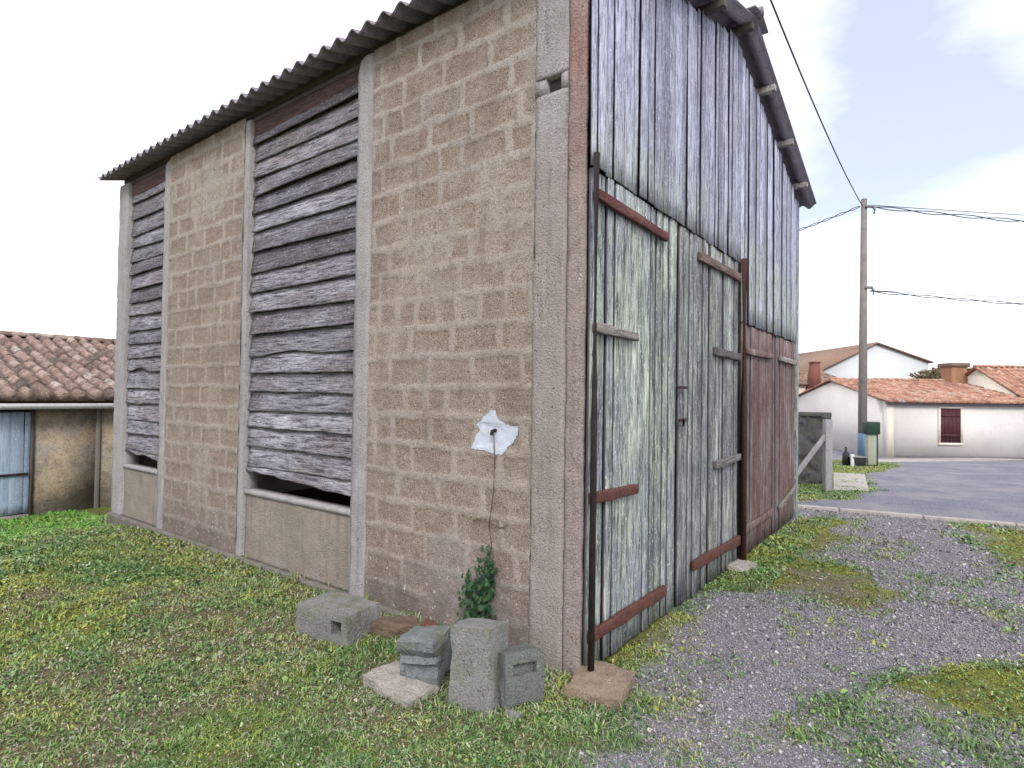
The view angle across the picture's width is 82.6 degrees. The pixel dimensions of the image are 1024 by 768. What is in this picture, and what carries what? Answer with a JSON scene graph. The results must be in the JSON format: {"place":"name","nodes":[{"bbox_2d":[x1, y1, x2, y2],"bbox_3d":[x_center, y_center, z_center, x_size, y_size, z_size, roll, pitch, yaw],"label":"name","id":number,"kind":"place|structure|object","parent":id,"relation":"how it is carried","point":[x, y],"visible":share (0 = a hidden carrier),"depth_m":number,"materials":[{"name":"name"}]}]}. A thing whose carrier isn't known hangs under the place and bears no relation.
{"place":"outdoors","nodes":[
{"label":"outdoors","id":0,"kind":"place"},
{"bbox_2d":[0,449,1023,767],"bbox_3d":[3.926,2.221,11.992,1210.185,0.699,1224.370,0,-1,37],"label":"ground","id":1,"kind":"structure","parent":0,"point":[978,489],"depth_m":3.57,"materials":[{"name":"green plant"}]},
{"bbox_2d":[0,330,115,519],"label":"tiled shed","id":2,"kind":"structure","parent":1,"relation":"on","point":[56,416],"depth_m":9.06,"materials":[{"name":"tile"}]},
{"bbox_2d":[0,412,30,516],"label":"door","id":3,"kind":"structure","parent":2,"relation":"in","point":[14,442],"depth_m":8.46,"materials":[{"name":"wood"}]},
{"bbox_2d":[296,591,380,646],"bbox_3d":[-1.158,1.571,3.884,0.488,0.231,0.305,-1,-1,31],"label":"concrete block","id":4,"kind":"object","parent":1,"relation":"on","point":[339,618],"depth_m":3.78,"materials":[{"name":"grey concrete"}]},
{"bbox_2d":[371,615,419,638],"bbox_3d":[-0.772,1.624,3.853,0.314,0.143,0.172,9,1,-13],"label":"rubble stone","id":5,"kind":"object","parent":1,"relation":"on","point":[384,626],"visible":0.59,"depth_m":3.79,"materials":[{"name":"brown stone"}]},
{"bbox_2d":[361,660,439,708],"bbox_3d":[-0.604,1.650,3.192,0.405,0.097,0.270,5,5,39],"label":"stone slab","id":6,"kind":"object","parent":1,"relation":"on","point":[388,679],"depth_m":3.13,"materials":[{"name":"beige stone"}]},
{"bbox_2d":[396,625,451,687],"bbox_3d":[-0.486,1.519,3.274,0.242,0.242,0.227,-4,0,18],"label":"concrete block","id":7,"kind":"object","parent":6,"relation":"on","point":[426,654],"depth_m":3.20,"materials":[{"name":"grey concrete"}]},
{"bbox_2d":[421,618,437,625],"bbox_3d":[-0.547,1.610,3.887,0.096,0.070,0.135,20,-12,12],"label":"brick fragment","id":8,"kind":"object","parent":1,"relation":"on","point":[428,621],"visible":0.49,"depth_m":3.83,"materials":[{"name":"red brick"}]},
{"bbox_2d":[98,0,816,674],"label":"barn","id":9,"kind":"structure","parent":1,"relation":"on","point":[384,278],"depth_m":4.44,"materials":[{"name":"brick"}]},
{"bbox_2d":[456,435,507,620],"bbox_3d":[-0.193,0.967,3.663,0.334,1.286,0.125,0,-1,37],"label":"ivy plant","id":10,"kind":"object","parent":9,"relation":"attached to","point":[481,597],"visible":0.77,"depth_m":3.66,"materials":[{"name":"green plant"}]},
{"bbox_2d":[582,168,686,666],"bbox_3d":[0.887,0.210,3.912,0.084,2.910,1.480,0,-1,37],"label":"door","id":11,"kind":"structure","parent":9,"relation":"in","point":[636,308],"depth_m":3.77,"materials":[{"name":"wood"}]},
{"bbox_2d":[674,226,741,605],"bbox_3d":[1.744,0.254,5.057,0.075,2.922,1.519,0,-1,37],"label":"door","id":12,"kind":"structure","parent":9,"relation":"in","point":[708,356],"depth_m":4.91,"materials":[{"name":"grey wood"}]},
{"bbox_2d":[738,323,773,557],"bbox_3d":[2.652,0.573,6.267,0.071,2.330,1.303,0,-1,37],"label":"door","id":13,"kind":"structure","parent":9,"relation":"in","point":[759,356],"depth_m":6.28,"materials":[{"name":"brown wood"}]},
{"bbox_2d":[771,335,796,531],"bbox_3d":[3.420,0.596,7.287,0.071,2.324,1.144,0,-1,37],"label":"door","id":14,"kind":"structure","parent":9,"relation":"in","point":[783,488],"depth_m":7.20,"materials":[{"name":"brown wood"}]},
{"bbox_2d":[448,617,508,715],"bbox_3d":[-0.175,1.485,3.069,0.252,0.433,0.208,-5,-11,27],"label":"concrete block","id":15,"kind":"object","parent":1,"relation":"on","point":[478,645],"depth_m":2.99,"materials":[{"name":"grey concrete"}]},
{"bbox_2d":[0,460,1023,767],"bbox_3d":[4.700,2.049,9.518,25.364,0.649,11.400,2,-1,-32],"label":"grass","id":16,"kind":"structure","parent":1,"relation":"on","point":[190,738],"depth_m":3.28,"materials":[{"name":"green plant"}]},
{"bbox_2d":[0,487,1023,767],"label":"clover weeds","id":17,"kind":"object","parent":1,"relation":"on","point":[258,601],"visible":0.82,"depth_m":3.55,"materials":[{"name":"green plant"}]},
{"bbox_2d":[506,709,520,720],"bbox_3d":[0.002,1.650,2.896,0.052,0.050,0.080,21,-20,-36],"label":"stone","id":18,"kind":"object","parent":1,"relation":"on","point":[513,713],"visible":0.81,"depth_m":2.88,"materials":[{"name":"grey stone"}]},
{"bbox_2d":[499,642,543,709],"bbox_3d":[0.021,1.542,3.080,0.246,0.277,0.186,7,-13,-31],"label":"concrete block","id":19,"kind":"object","parent":1,"relation":"on","point":[521,673],"depth_m":3.01,"materials":[{"name":"grey concrete"}]},
{"bbox_2d":[564,660,635,709],"bbox_3d":[0.486,1.658,3.184,0.322,0.112,0.367,1,1,25],"label":"door stone","id":20,"kind":"object","parent":1,"relation":"on","point":[607,684],"visible":0.8,"depth_m":3.12,"materials":[{"name":"brown stone"}]},
{"bbox_2d":[726,559,756,572],"bbox_3d":[2.140,1.726,5.480,0.346,0.083,0.208,4,-3,-41],"label":"stone","id":21,"kind":"object","parent":1,"relation":"on","point":[737,565],"visible":0.73,"depth_m":5.41,"materials":[{"name":"grey stone"}]},
{"bbox_2d":[798,412,831,484],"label":"garden wall","id":22,"kind":"structure","parent":1,"relation":"on","point":[810,427],"depth_m":11.73,"materials":[{"name":"concrete"}]},
{"bbox_2d":[798,419,832,490],"bbox_3d":[5.464,1.403,10.676,0.765,1.510,0.120,1,-1,0],"label":"fence post","id":23,"kind":"object","parent":1,"relation":"on","point":[825,440],"visible":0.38,"depth_m":10.63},
{"bbox_2d":[798,361,835,393],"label":"brown roof house","id":24,"kind":"structure","parent":1,"relation":"on","point":[813,375],"depth_m":32.82,"materials":[{"name":"tile"}]},
{"bbox_2d":[842,447,849,465],"bbox_3d":[10.242,2.227,17.863,0.200,0.600,0.195,1,-1,0],"label":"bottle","id":25,"kind":"object","parent":1,"relation":"on","point":[845,457],"visible":0.88,"depth_m":17.80,"materials":[{"name":"black glass"}]},
{"bbox_2d":[850,454,853,466],"bbox_3d":[10.261,2.357,17.560,0.080,0.460,0.080,1,-1,0],"label":"marker post","id":26,"kind":"object","parent":1,"relation":"on","point":[851,460],"visible":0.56,"depth_m":17.53,"materials":[{"name":"white plastic"}]},
{"bbox_2d":[848,456,867,465],"bbox_3d":[10.471,2.357,17.660,0.440,0.340,0.340,1,-1,0],"label":"trough","id":27,"kind":"object","parent":1,"relation":"on","point":[859,460],"visible":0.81,"depth_m":17.52,"materials":[{"name":"black plastic"}]},
{"bbox_2d":[799,342,933,378],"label":"white gable building","id":28,"kind":"structure","parent":1,"relation":"on","point":[885,361],"depth_m":46.05,"materials":[{"name":"white paint"}]},
{"bbox_2d":[857,198,875,455],"bbox_3d":[11.323,-1.547,18.636,0.456,8.833,0.287,1,-1,0],"label":"utility pole","id":29,"kind":"object","parent":1,"relation":"on","point":[862,393],"visible":0.81,"depth_m":18.57,"materials":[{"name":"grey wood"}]},
{"bbox_2d":[770,0,862,206],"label":"power cable","id":30,"kind":"object","parent":29,"relation":"attached to","point":[781,26],"visible":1,"depth_m":9.94,"materials":[{"name":"black rubber"}]},
{"bbox_2d":[799,206,859,230],"bbox_3d":[7.470,-5.140,23.207,0.084,1.079,11.659,2,-1,-39],"label":"power cable","id":31,"kind":"object","parent":29,"relation":"attached to","point":[830,218],"visible":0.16,"depth_m":19.42,"materials":[{"name":"black rubber"}]},
{"bbox_2d":[869,291,1023,304],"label":"power cable","id":32,"kind":"object","parent":29,"relation":"attached to","point":[947,298],"visible":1,"depth_m":19.13,"materials":[{"name":"black rubber"}]},
{"bbox_2d":[874,205,1019,214],"bbox_3d":[23.403,-5.665,20.222,23.939,0.296,0.022,1,-1,-7],"label":"power cable","id":33,"kind":"object","parent":29,"relation":"attached to","point":[946,210],"visible":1,"depth_m":19.06,"materials":[{"name":"black rubber"}]},
{"bbox_2d":[870,290,1023,297],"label":"power cable","id":34,"kind":"object","parent":29,"relation":"attached to","point":[951,294],"visible":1,"depth_m":19.15,"materials":[{"name":"black rubber"}]},
{"bbox_2d":[874,206,1023,221],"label":"power cable","id":35,"kind":"object","parent":29,"relation":"attached to","point":[950,214],"visible":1,"depth_m":19.07,"materials":[{"name":"black rubber"}]},
{"bbox_2d":[862,421,879,465],"bbox_3d":[10.950,1.905,17.769,0.400,1.510,0.320,1,-1,0],"label":"letter box post","id":36,"kind":"object","parent":1,"relation":"on","point":[871,431],"visible":0.83,"depth_m":17.68,"materials":[{"name":"green paint"}]},
{"bbox_2d":[798,377,1023,458],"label":"long house","id":37,"kind":"structure","parent":1,"relation":"on","point":[942,418],"depth_m":22.99,"materials":[{"name":"white paint"}]},
{"bbox_2d":[938,407,963,445],"bbox_3d":[17.277,1.655,22.939,0.960,1.520,0.067,1,-1,0],"label":"window","id":38,"kind":"structure","parent":37,"relation":"in","point":[950,421],"depth_m":22.94,"materials":[{"name":"wood"}]},
{"bbox_2d":[798,504,1023,526],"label":"kerb","id":39,"kind":"structure","parent":1,"relation":"on","point":[896,514],"depth_m":7.99,"materials":[{"name":"concrete"}]},
{"bbox_2d":[909,365,937,378],"bbox_3d":[26.206,1.141,36.026,2.938,4.694,2.848,0,-1,23],"label":"bare shrub","id":40,"kind":"object","parent":1,"relation":"on","point":[925,374],"visible":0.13,"depth_m":36.02,"materials":[{"name":"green plant"}]},
{"bbox_2d":[929,367,972,378],"bbox_3d":[25.897,1.091,33.928,2.573,4.699,2.588,0,-1,37],"label":"bare shrub","id":41,"kind":"object","parent":1,"relation":"on","point":[937,371],"visible":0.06,"depth_m":34.27,"materials":[{"name":"brown plant"}]},
{"bbox_2d":[938,363,1023,397],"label":"end house","id":42,"kind":"structure","parent":1,"relation":"on","point":[1007,379],"depth_m":25.72,"materials":[{"name":"orange tile"}]},
{"bbox_2d":[0,0,1023,369],"label":"sky","id":43,"kind":"structure","parent":0,"point":[919,103],"materials":[{"name":"white"}]},
{"bbox_2d":[574,508,1023,767],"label":"gravel","id":44,"kind":"structure","parent":0,"point":[993,627],"depth_m":3.77,"materials":[{"name":"grey gravel"}]},
{"bbox_2d":[833,472,868,490],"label":"path","id":45,"kind":"structure","parent":0,"point":[854,476],"depth_m":12.29,"materials":[{"name":"concrete"}]},
{"bbox_2d":[878,457,1023,461],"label":"pavement","id":46,"kind":"structure","parent":0,"point":[906,459],"depth_m":21.94,"materials":[{"name":"concrete"}]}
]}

